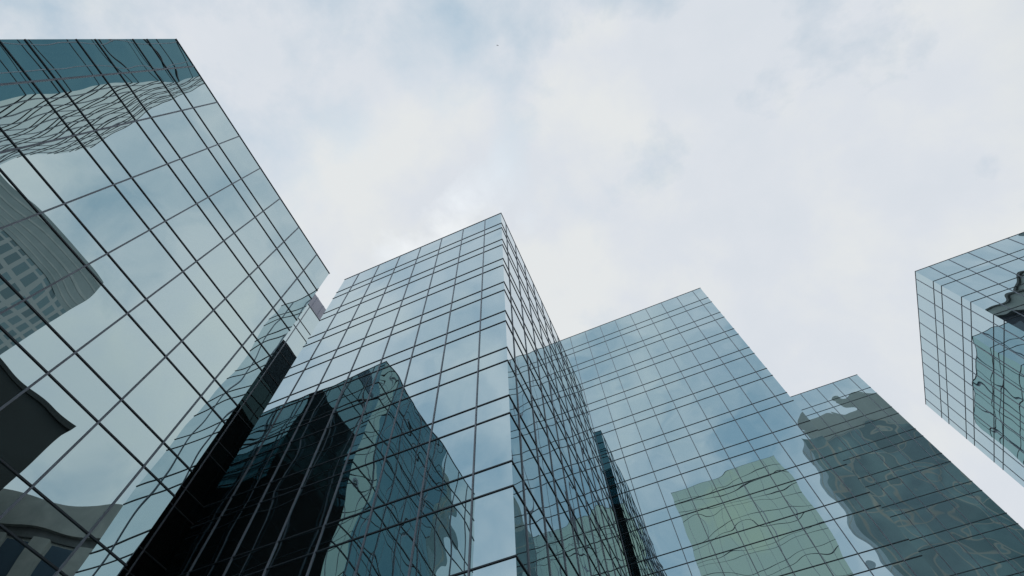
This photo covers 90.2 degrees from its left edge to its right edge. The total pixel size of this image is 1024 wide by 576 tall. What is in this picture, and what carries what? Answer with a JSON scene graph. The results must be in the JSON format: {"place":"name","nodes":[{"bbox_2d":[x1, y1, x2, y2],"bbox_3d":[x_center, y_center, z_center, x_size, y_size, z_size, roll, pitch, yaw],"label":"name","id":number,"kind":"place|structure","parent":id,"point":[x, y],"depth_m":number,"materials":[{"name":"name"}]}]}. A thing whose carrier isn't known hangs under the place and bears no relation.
{"place":"outdoors","nodes":[
{"label":"outdoors","id":0,"kind":"place"},
{"bbox_2d":[0,39,329,575],"bbox_3d":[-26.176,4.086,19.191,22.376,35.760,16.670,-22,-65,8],"label":"glass tower","id":1,"kind":"structure","parent":0,"point":[164,272],"depth_m":20.32,"materials":[{"name":"blue glass"}]},
{"bbox_2d":[119,304,318,575],"bbox_3d":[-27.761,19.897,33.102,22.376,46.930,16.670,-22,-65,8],"label":"glass tower","id":2,"kind":"structure","parent":0,"point":[154,554],"depth_m":32.69,"materials":[{"name":"black glass"}]},
{"bbox_2d":[308,294,325,319],"bbox_3d":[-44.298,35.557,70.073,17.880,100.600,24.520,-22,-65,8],"label":"finned tower","id":3,"kind":"structure","parent":0,"point":[317,306],"depth_m":108.19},
{"bbox_2d":[163,213,628,575],"bbox_3d":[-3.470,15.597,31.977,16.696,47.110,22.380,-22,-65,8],"label":"glass tower","id":4,"kind":"structure","parent":0,"point":[425,413],"depth_m":25.38,"materials":[{"name":"blue glass"}]},
{"bbox_2d":[0,0,1023,528],"label":"sky","id":5,"kind":"structure","parent":0,"point":[795,164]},
{"bbox_2d":[560,288,937,575],"bbox_3d":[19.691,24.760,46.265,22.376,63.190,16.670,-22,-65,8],"label":"glass tower","id":6,"kind":"structure","parent":0,"point":[718,455],"depth_m":45.51,"materials":[{"name":"blue glass"}]},
{"bbox_2d":[791,374,1023,575],"bbox_3d":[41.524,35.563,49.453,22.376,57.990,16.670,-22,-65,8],"label":"glass tower","id":7,"kind":"structure","parent":0,"point":[947,516],"depth_m":55.16,"materials":[{"name":"glass"}]},
{"bbox_2d":[915,232,1023,486],"bbox_3d":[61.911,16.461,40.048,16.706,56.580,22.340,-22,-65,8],"label":"glass tower","id":8,"kind":"structure","parent":0,"point":[970,304],"depth_m":58.31,"materials":[{"name":"teal glass"}]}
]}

